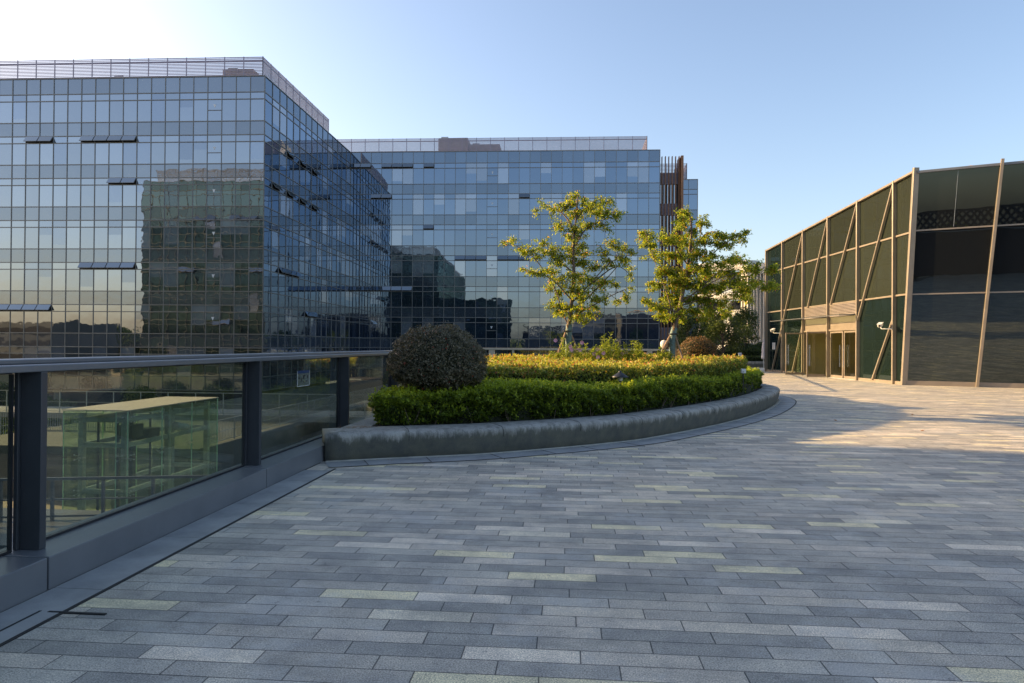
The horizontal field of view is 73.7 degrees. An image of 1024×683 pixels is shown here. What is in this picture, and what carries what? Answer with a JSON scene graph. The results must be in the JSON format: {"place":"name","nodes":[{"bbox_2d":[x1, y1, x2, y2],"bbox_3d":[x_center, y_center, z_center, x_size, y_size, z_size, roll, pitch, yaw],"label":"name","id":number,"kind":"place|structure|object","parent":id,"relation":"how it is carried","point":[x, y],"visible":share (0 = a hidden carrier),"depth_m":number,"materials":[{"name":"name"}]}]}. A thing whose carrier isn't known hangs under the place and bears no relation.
{"place":"outdoors","nodes":[
{"label":"outdoors","id":0,"kind":"place"},
{"bbox_2d":[0,508,105,548],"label":"walkway","id":1,"kind":"structure","parent":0,"point":[56,523],"depth_m":18.25,"materials":[{"name":"grey stone"}]},
{"bbox_2d":[0,475,206,520],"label":"railing","id":2,"kind":"object","parent":1,"relation":"on","point":[52,499],"visible":0.41,"depth_m":18.41,"materials":[{"name":"grey metal"}]},
{"bbox_2d":[3,458,199,510],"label":"plaza","id":3,"kind":"structure","parent":0,"point":[90,504],"depth_m":36.59,"materials":[{"name":"grey stone"}]},
{"bbox_2d":[0,381,14,417],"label":"broad tree","id":4,"kind":"object","parent":3,"relation":"on","point":[3,396],"visible":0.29,"depth_m":62.89,"materials":[{"name":"green plant"}]},
{"bbox_2d":[1,392,76,431],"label":"broad tree","id":5,"kind":"object","parent":3,"relation":"on","point":[55,404],"visible":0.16,"depth_m":58.53,"materials":[{"name":"green plant"}]},
{"bbox_2d":[0,417,77,434],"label":"shrubbery","id":6,"kind":"object","parent":3,"relation":"on","point":[66,422],"visible":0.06,"depth_m":62.24,"materials":[{"name":"green plant"}]},
{"bbox_2d":[0,454,190,497],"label":"ramp wall","id":7,"kind":"structure","parent":3,"relation":"on","point":[54,465],"depth_m":38.02,"materials":[{"name":"grey concrete"}]},
{"bbox_2d":[0,412,119,433],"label":"railing","id":8,"kind":"object","parent":7,"relation":"on","point":[69,426],"visible":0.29,"depth_m":38.32,"materials":[{"name":"metal"}]},
{"bbox_2d":[120,385,162,401],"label":"broad tree","id":9,"kind":"object","parent":3,"relation":"on","point":[135,394],"visible":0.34,"depth_m":60.59,"materials":[{"name":"green plant"}]},
{"bbox_2d":[200,401,374,474],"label":"terrace wall","id":10,"kind":"structure","parent":3,"relation":"on","point":[272,440],"depth_m":38.87,"materials":[{"name":"concrete"}]},
{"bbox_2d":[210,384,401,443],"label":"railing","id":11,"kind":"object","parent":10,"relation":"on","point":[274,417],"visible":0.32,"depth_m":40.51,"materials":[{"name":"metal"}]},
{"bbox_2d":[0,56,350,421],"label":"office block","id":12,"kind":"structure","parent":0,"point":[178,214],"depth_m":69.26,"materials":[{"name":"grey glass"}]},
{"bbox_2d":[0,305,261,333],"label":"ribbon window","id":13,"kind":"structure","parent":12,"relation":"in","point":[155,320],"depth_m":68.95,"materials":[{"name":"blue glass"}]},
{"bbox_2d":[0,347,261,375],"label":"ribbon window","id":14,"kind":"structure","parent":12,"relation":"in","point":[225,369],"depth_m":68.90,"materials":[{"name":"blue glass"}]},
{"bbox_2d":[0,178,262,206],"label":"ribbon window","id":15,"kind":"structure","parent":12,"relation":"in","point":[227,192],"depth_m":69.07,"materials":[{"name":"blue glass"}]},
{"bbox_2d":[0,220,262,247],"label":"ribbon window","id":16,"kind":"structure","parent":12,"relation":"in","point":[245,237],"depth_m":69.03,"materials":[{"name":"blue glass"}]},
{"bbox_2d":[0,263,262,290],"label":"ribbon window","id":17,"kind":"structure","parent":12,"relation":"in","point":[226,283],"depth_m":68.98,"materials":[{"name":"blue glass"}]},
{"bbox_2d":[0,92,263,122],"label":"ribbon window","id":18,"kind":"structure","parent":12,"relation":"in","point":[240,109],"depth_m":69.13,"materials":[{"name":"blue glass"}]},
{"bbox_2d":[0,135,263,164],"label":"ribbon window","id":19,"kind":"structure","parent":12,"relation":"in","point":[188,152],"depth_m":69.07,"materials":[{"name":"blue glass"}]},
{"bbox_2d":[223,68,256,74],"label":"roof unit","id":20,"kind":"structure","parent":12,"relation":"on","point":[237,71],"depth_m":70.77,"materials":[{"name":"metal"}]},
{"bbox_2d":[263,306,348,336],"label":"ribbon window","id":21,"kind":"structure","parent":12,"relation":"in","point":[291,321],"depth_m":77.96,"materials":[{"name":"blue glass"}]},
{"bbox_2d":[263,348,348,376],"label":"ribbon window","id":22,"kind":"structure","parent":12,"relation":"in","point":[321,364],"depth_m":77.43,"materials":[{"name":"blue glass"}]},
{"bbox_2d":[264,263,348,306],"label":"ribbon window","id":23,"kind":"structure","parent":12,"relation":"in","point":[272,287],"depth_m":78.78,"materials":[{"name":"blue glass"}]},
{"bbox_2d":[264,178,349,244],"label":"ribbon window","id":24,"kind":"structure","parent":12,"relation":"in","point":[292,206],"depth_m":78.62,"materials":[{"name":"blue glass"}]},
{"bbox_2d":[264,221,349,275],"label":"ribbon window","id":25,"kind":"structure","parent":12,"relation":"in","point":[326,260],"depth_m":78.40,"materials":[{"name":"blue glass"}]},
{"bbox_2d":[265,93,349,182],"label":"ribbon window","id":26,"kind":"structure","parent":12,"relation":"in","point":[281,122],"depth_m":78.47,"materials":[{"name":"blue glass"}]},
{"bbox_2d":[265,136,349,213],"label":"ribbon window","id":27,"kind":"structure","parent":12,"relation":"in","point":[304,174],"depth_m":78.55,"materials":[{"name":"blue glass"}]},
{"bbox_2d":[0,380,384,457],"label":"terrace","id":28,"kind":"structure","parent":0,"point":[182,448],"depth_m":39.10,"materials":[{"name":"grey stone"}]},
{"bbox_2d":[0,406,374,422],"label":"footbridge","id":29,"kind":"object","parent":28,"relation":"on","point":[320,416],"visible":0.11,"depth_m":44.16,"materials":[{"name":"concrete"}]},
{"bbox_2d":[0,390,371,416],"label":"railing","id":30,"kind":"object","parent":29,"relation":"on","point":[307,405],"visible":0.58,"depth_m":43.83,"materials":[{"name":"metal"}]},
{"bbox_2d":[380,371,387,386],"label":"broad shrub","id":31,"kind":"object","parent":28,"relation":"on","point":[385,382],"visible":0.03,"depth_m":80.60,"materials":[{"name":"green plant"}]},
{"bbox_2d":[326,379,360,383],"bbox_3d":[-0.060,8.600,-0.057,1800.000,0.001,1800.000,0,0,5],"label":"ground","id":32,"kind":"structure","parent":0,"point":[329,382],"depth_m":159.72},
{"bbox_2d":[62,396,218,509],"bbox_3d":[-14.445,5.553,27.120,2.440,6.250,6.260,0,0,5],"label":"glass pavilion","id":33,"kind":"object","parent":32,"relation":"on","point":[130,434],"visible":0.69,"depth_m":26.02,"materials":[{"name":"glass"}]},
{"bbox_2d":[659,155,683,351],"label":"fin tower","id":34,"kind":"structure","parent":32,"relation":"on","point":[671,190],"depth_m":93.89,"materials":[{"name":"metal"}]},
{"bbox_2d":[660,246,673,265],"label":"slot window","id":35,"kind":"structure","parent":34,"relation":"in","point":[660,246],"depth_m":94.45,"materials":[{"name":"blue glass"}]},
{"bbox_2d":[660,215,674,233],"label":"slot window","id":36,"kind":"structure","parent":34,"relation":"in","point":[673,225],"depth_m":94.49,"materials":[{"name":"blue glass"}]},
{"bbox_2d":[659,308,675,327],"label":"slot window","id":37,"kind":"structure","parent":34,"relation":"in","point":[669,323],"depth_m":94.40,"materials":[{"name":"blue glass"}]},
{"bbox_2d":[660,277,675,296],"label":"slot window","id":38,"kind":"structure","parent":34,"relation":"in","point":[663,277],"depth_m":94.47,"materials":[{"name":"blue glass"}]},
{"bbox_2d":[660,184,677,203],"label":"slot window","id":39,"kind":"structure","parent":34,"relation":"in","point":[674,184],"depth_m":94.52,"materials":[{"name":"blue glass"}]},
{"bbox_2d":[741,263,764,344],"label":"finned block","id":40,"kind":"structure","parent":32,"relation":"on","point":[759,303],"depth_m":105.81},
{"bbox_2d":[337,136,659,379],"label":"office block","id":41,"kind":"structure","parent":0,"point":[429,230],"depth_m":94.34,"materials":[{"name":"blue glass"}]},
{"bbox_2d":[349,317,658,338],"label":"ribbon window","id":42,"kind":"structure","parent":41,"relation":"in","point":[528,328],"depth_m":94.01,"materials":[{"name":"blue glass"}]},
{"bbox_2d":[349,348,658,367],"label":"ribbon window","id":43,"kind":"structure","parent":41,"relation":"in","point":[375,361],"depth_m":95.00,"materials":[{"name":"blue glass"}]},
{"bbox_2d":[350,193,658,214],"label":"ribbon window","id":44,"kind":"structure","parent":41,"relation":"in","point":[638,203],"depth_m":94.43,"materials":[{"name":"blue glass"}]},
{"bbox_2d":[350,225,658,244],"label":"ribbon window","id":45,"kind":"structure","parent":41,"relation":"in","point":[380,234],"depth_m":94.43,"materials":[{"name":"blue glass"}]},
{"bbox_2d":[350,256,658,276],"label":"ribbon window","id":46,"kind":"structure","parent":41,"relation":"in","point":[357,268],"depth_m":94.49,"materials":[{"name":"blue glass"}]},
{"bbox_2d":[350,287,658,307],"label":"ribbon window","id":47,"kind":"structure","parent":41,"relation":"in","point":[367,299],"depth_m":94.33,"materials":[{"name":"blue glass"}]},
{"bbox_2d":[351,162,659,183],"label":"ribbon window","id":48,"kind":"structure","parent":41,"relation":"in","point":[625,172],"depth_m":94.22,"materials":[{"name":"blue glass"}]},
{"bbox_2d":[0,368,1023,682],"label":"deck paving","id":49,"kind":"structure","parent":0,"point":[874,534],"depth_m":4.87,"materials":[{"name":"stone"}]},
{"bbox_2d":[0,470,328,642],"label":"edge border","id":50,"kind":"object","parent":49,"relation":"on","point":[70,593],"visible":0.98,"depth_m":4.96,"materials":[{"name":"stone"}]},
{"bbox_2d":[0,463,335,646],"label":"slot drain","id":51,"kind":"object","parent":49,"relation":"on","point":[66,611],"visible":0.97,"depth_m":4.41,"materials":[{"name":"black metal"}]},
{"bbox_2d":[0,350,397,612],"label":"glass fence","id":52,"kind":"object","parent":49,"relation":"on","point":[36,559],"visible":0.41,"depth_m":5.13,"materials":[{"name":"grey metal"}]},
{"bbox_2d":[297,370,309,386],"bbox_3d":[-2.892,0.510,9.467,0.008,0.215,0.440,0,0,5],"label":"notice sign","id":53,"kind":"object","parent":52,"relation":"attached to","point":[304,371],"visible":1,"depth_m":9.46,"materials":[{"name":"white plastic"}]},
{"bbox_2d":[322,384,779,461],"bbox_3d":[3.007,1.531,17.414,10.181,0.409,17.117,0,0,5],"label":"stone planter","id":54,"kind":"object","parent":49,"relation":"on","point":[373,442],"visible":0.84,"depth_m":10.51,"materials":[{"name":"stone"}]},
{"bbox_2d":[383,320,488,392],"bbox_3d":[-1.218,0.476,11.140,1.742,1.647,1.746,0,0,5],"label":"globe bush","id":55,"kind":"object","parent":54,"relation":"on","point":[442,355],"visible":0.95,"depth_m":10.61,"materials":[{"name":"green plant"}]},
{"bbox_2d":[367,366,763,425],"bbox_3d":[3.446,1.018,16.650,3.640,0.762,17.217,0,0,39],"label":"hedge","id":56,"kind":"object","parent":54,"relation":"on","point":[501,399],"visible":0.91,"depth_m":11.34,"materials":[{"name":"green plant"}]},
{"bbox_2d":[611,370,627,383],"bbox_3d":[2.035,0.857,12.872,0.336,0.625,0.336,0,0,5],"label":"path light","id":57,"kind":"object","parent":56,"relation":"on","point":[619,375],"visible":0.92,"depth_m":12.81,"materials":[{"name":"black plastic"}]},
{"bbox_2d":[741,369,745,388],"bbox_3d":[5.868,0.950,17.322,0.110,0.510,0.106,0,0,5],"label":"box floodlight","id":58,"kind":"object","parent":56,"relation":"on","point":[743,371],"visible":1,"depth_m":17.29,"materials":[{"name":"white paint"}]},
{"bbox_2d":[557,324,576,354],"bbox_3d":[1.335,0.460,18.029,1.507,1.843,1.179,1,0,-15],"label":"tree stake tripod","id":59,"kind":"object","parent":54,"relation":"on","point":[564,336],"visible":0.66,"depth_m":17.86,"materials":[{"name":"brown wood"}]},
{"bbox_2d":[498,190,637,356],"bbox_3d":[1.449,-1.321,18.039,3.830,5.483,1.792,0,0,5],"label":"young tree","id":60,"kind":"object","parent":54,"relation":"in","point":[579,293],"visible":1,"depth_m":17.89,"materials":[{"name":"green plant"}]},
{"bbox_2d":[484,353,747,383],"bbox_3d":[2.450,0.838,17.269,5.589,1.115,11.696,0,0,29],"label":"tiered hedge","id":61,"kind":"object","parent":54,"relation":"on","point":[532,366],"visible":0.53,"depth_m":14.29,"materials":[{"name":"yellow plant"}]},
{"bbox_2d":[545,350,562,358],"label":"feathery plant","id":62,"kind":"object","parent":61,"relation":"in","point":[556,354],"visible":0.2,"depth_m":16.58,"materials":[{"name":"green plant"}]},
{"bbox_2d":[553,337,580,359],"bbox_3d":[1.242,0.402,16.553,0.813,1.035,0.494,1,-1,-43],"label":"flowering plant","id":63,"kind":"object","parent":61,"relation":"in","point":[567,347],"visible":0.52,"depth_m":16.55,"materials":[{"name":"green plant"}]},
{"bbox_2d":[569,341,588,359],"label":"flowering plant","id":64,"kind":"object","parent":61,"relation":"in","point":[577,353],"visible":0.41,"depth_m":16.77,"materials":[{"name":"green plant"}]},
{"bbox_2d":[584,347,598,359],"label":"feathery plant","id":65,"kind":"object","parent":61,"relation":"in","point":[591,354],"visible":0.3,"depth_m":17.04,"materials":[{"name":"green plant"}]},
{"bbox_2d":[592,344,613,360],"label":"flowering plant","id":66,"kind":"object","parent":61,"relation":"in","point":[600,353],"visible":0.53,"depth_m":16.48,"materials":[{"name":"green plant"}]},
{"bbox_2d":[599,332,615,358],"bbox_3d":[2.328,0.332,16.740,0.452,1.190,0.580,0,0,5],"label":"feathery plant","id":67,"kind":"object","parent":61,"relation":"in","point":[608,346],"visible":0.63,"depth_m":16.75,"materials":[{"name":"green plant"}]},
{"bbox_2d":[606,345,622,358],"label":"feathery plant","id":68,"kind":"object","parent":61,"relation":"in","point":[614,355],"visible":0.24,"depth_m":16.90,"materials":[{"name":"green plant"}]},
{"bbox_2d":[614,340,638,359],"bbox_3d":[2.753,0.440,16.429,0.621,0.978,0.399,0,0,5],"label":"feathery plant","id":69,"kind":"object","parent":61,"relation":"in","point":[631,355],"visible":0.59,"depth_m":16.41,"materials":[{"name":"green plant"}]},
{"bbox_2d":[635,341,642,357],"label":"feathery plant","id":70,"kind":"object","parent":61,"relation":"in","point":[640,349],"visible":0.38,"depth_m":16.94,"materials":[{"name":"green plant"}]},
{"bbox_2d":[638,352,653,360],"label":"feathery plant","id":71,"kind":"object","parent":61,"relation":"in","point":[647,356],"visible":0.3,"depth_m":16.20,"materials":[{"name":"green plant"}]},
{"bbox_2d":[655,346,672,368],"bbox_3d":[3.685,0.521,16.647,0.512,0.833,0.400,0,0,5],"label":"feathery plant","id":72,"kind":"object","parent":61,"relation":"in","point":[662,352],"visible":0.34,"depth_m":16.65,"materials":[{"name":"green plant"}]},
{"bbox_2d":[660,340,667,353],"bbox_3d":[4.076,0.554,18.327,0.200,1.190,0.197,0,0,5],"label":"round lamp","id":73,"kind":"object","parent":61,"relation":"on","point":[662,342],"visible":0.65,"depth_m":18.27,"materials":[{"name":"white glass"}]},
{"bbox_2d":[663,327,682,357],"bbox_3d":[4.071,0.507,18.376,1.452,1.795,1.351,0,0,5],"label":"tree stake tripod","id":74,"kind":"object","parent":54,"relation":"on","point":[666,344],"visible":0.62,"depth_m":18.12,"materials":[{"name":"brown wood"}]},
{"bbox_2d":[677,335,717,356],"bbox_3d":[5.448,0.556,20.114,1.210,1.500,1.214,0,0,5],"label":"globe bush","id":75,"kind":"object","parent":54,"relation":"on","point":[697,346],"visible":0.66,"depth_m":19.78,"materials":[{"name":"brown plant"}]},
{"bbox_2d":[634,204,781,357],"bbox_3d":[5.323,-1.105,18.287,3.873,5.107,2.746,0,0,5],"label":"young tree","id":76,"kind":"object","parent":54,"relation":"in","point":[705,313],"visible":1,"depth_m":18.16,"materials":[{"name":"green plant"}]},
{"bbox_2d":[326,396,795,466],"bbox_3d":[3.940,1.732,16.509,4.547,0.001,19.433,0,0,28],"label":"planter border","id":77,"kind":"object","parent":49,"relation":"on","point":[780,407],"visible":0.8,"depth_m":10.79,"materials":[{"name":"stone"}]},
{"bbox_2d":[329,395,796,467],"bbox_3d":[4.060,1.730,16.481,4.470,0.003,19.468,0,0,27],"label":"planter slot drain","id":78,"kind":"object","parent":49,"relation":"on","point":[600,449],"visible":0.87,"depth_m":10.69,"materials":[{"name":"black metal"}]},
{"bbox_2d":[483,348,678,356],"bbox_3d":[3.110,1.039,26.905,9.450,1.520,0.250,0,0,5],"label":"glass fence","id":79,"kind":"object","parent":49,"relation":"on","point":[491,351],"visible":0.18,"depth_m":26.98,"materials":[{"name":"grey glass"}]},
{"bbox_2d":[660,163,697,336],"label":"office block","id":80,"kind":"structure","parent":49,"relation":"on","point":[690,193],"depth_m":96.40,"materials":[{"name":"blue glass"}]},
{"bbox_2d":[683,190,696,209],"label":"ribbon window","id":81,"kind":"structure","parent":80,"relation":"in","point":[692,198],"depth_m":96.41,"materials":[{"name":"blue glass"}]},
{"bbox_2d":[683,220,696,239],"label":"ribbon window","id":82,"kind":"structure","parent":80,"relation":"in","point":[694,226],"depth_m":96.36,"materials":[{"name":"blue glass"}]},
{"bbox_2d":[683,250,696,269],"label":"ribbon window","id":83,"kind":"structure","parent":80,"relation":"in","point":[684,263],"depth_m":96.41,"materials":[{"name":"blue glass"}]},
{"bbox_2d":[684,281,696,296],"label":"ribbon window","id":84,"kind":"structure","parent":80,"relation":"in","point":[687,292],"depth_m":96.36,"materials":[{"name":"blue glass"}]},
{"bbox_2d":[667,310,716,353],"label":"dense tree","id":85,"kind":"object","parent":49,"relation":"on","point":[684,330],"visible":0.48,"depth_m":48.75,"materials":[{"name":"green plant"}]},
{"bbox_2d":[700,304,752,355],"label":"dense tree","id":86,"kind":"object","parent":49,"relation":"on","point":[717,325],"visible":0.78,"depth_m":45.73,"materials":[{"name":"green plant"}]},
{"bbox_2d":[746,361,762,367],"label":"stone planter","id":87,"kind":"object","parent":49,"relation":"on","point":[755,364],"visible":0.07,"depth_m":54.93,"materials":[{"name":"stone"}]},
{"bbox_2d":[694,326,725,348],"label":"dense tree","id":88,"kind":"object","parent":87,"relation":"in","point":[718,342],"visible":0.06,"depth_m":63.88,"materials":[{"name":"green plant"}]},
{"bbox_2d":[716,349,761,355],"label":"tiered hedge","id":89,"kind":"object","parent":87,"relation":"on","point":[726,352],"visible":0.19,"depth_m":57.59,"materials":[{"name":"green plant"}]},
{"bbox_2d":[718,355,764,360],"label":"hedge","id":90,"kind":"object","parent":87,"relation":"on","point":[753,358],"visible":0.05,"depth_m":55.56,"materials":[{"name":"green plant"}]},
{"bbox_2d":[721,343,761,355],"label":"globe bush","id":91,"kind":"object","parent":87,"relation":"on","point":[748,347],"visible":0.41,"depth_m":57.75,"materials":[{"name":"green plant"}]},
{"bbox_2d":[731,306,759,346],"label":"dense tree","id":92,"kind":"object","parent":87,"relation":"in","point":[748,316],"visible":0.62,"depth_m":57.80,"materials":[{"name":"green plant"}]},
{"bbox_2d":[754,342,762,348],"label":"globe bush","id":93,"kind":"object","parent":87,"relation":"in","point":[759,344],"visible":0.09,"depth_m":58.88,"materials":[{"name":"green plant"}]},
{"bbox_2d":[761,339,764,367],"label":"closed umbrella","id":94,"kind":"object","parent":49,"relation":"on","point":[763,352],"visible":0.84,"depth_m":53.47,"materials":[{"name":"fabric"}]},
{"bbox_2d":[764,158,1023,387],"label":"glass hall","id":95,"kind":"structure","parent":49,"relation":"on","point":[927,266],"depth_m":29.82,"materials":[{"name":"green glass"}]},
{"bbox_2d":[785,333,804,374],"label":"door","id":96,"kind":"structure","parent":95,"relation":"in","point":[786,373],"depth_m":40.42,"materials":[{"name":"beige metal"}]},
{"bbox_2d":[806,332,825,376],"bbox_3d":[16.766,0.705,37.512,1.150,2.488,0.255,0,0,5],"label":"door","id":97,"kind":"structure","parent":95,"relation":"in","point":[807,346],"depth_m":37.52,"materials":[{"name":"beige metal"}]},
{"bbox_2d":[830,331,843,377],"bbox_3d":[17.343,0.702,36.567,0.153,2.488,1.420,0,0,0],"label":"door","id":98,"kind":"structure","parent":95,"relation":"in","point":[834,376],"depth_m":36.41,"materials":[{"name":"beige metal"}]},
{"bbox_2d":[843,331,854,379],"bbox_3d":[17.349,0.692,35.031,0.256,2.480,1.419,0,0,5],"label":"door","id":99,"kind":"structure","parent":95,"relation":"in","point":[845,377],"depth_m":35.59,"materials":[{"name":"beige metal"}]},
{"bbox_2d":[877,322,891,328],"bbox_3d":[16.786,-0.721,30.968,0.773,0.328,0.401,1,0,-24],"label":"security camera","id":100,"kind":"object","parent":95,"relation":"attached to","point":[880,324],"visible":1,"depth_m":30.93,"materials":[{"name":"white paint"}]},
{"bbox_2d":[0,0,1023,300],"label":"sky","id":101,"kind":"structure","parent":0,"point":[785,115],"materials":[{"name":"blue"}]},
{"bbox_2d":[697,260,760,349],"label":"terraced block","id":102,"kind":"structure","parent":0,"point":[736,305],"depth_m":146.89,"materials":[{"name":"beige concrete"}]}
]}

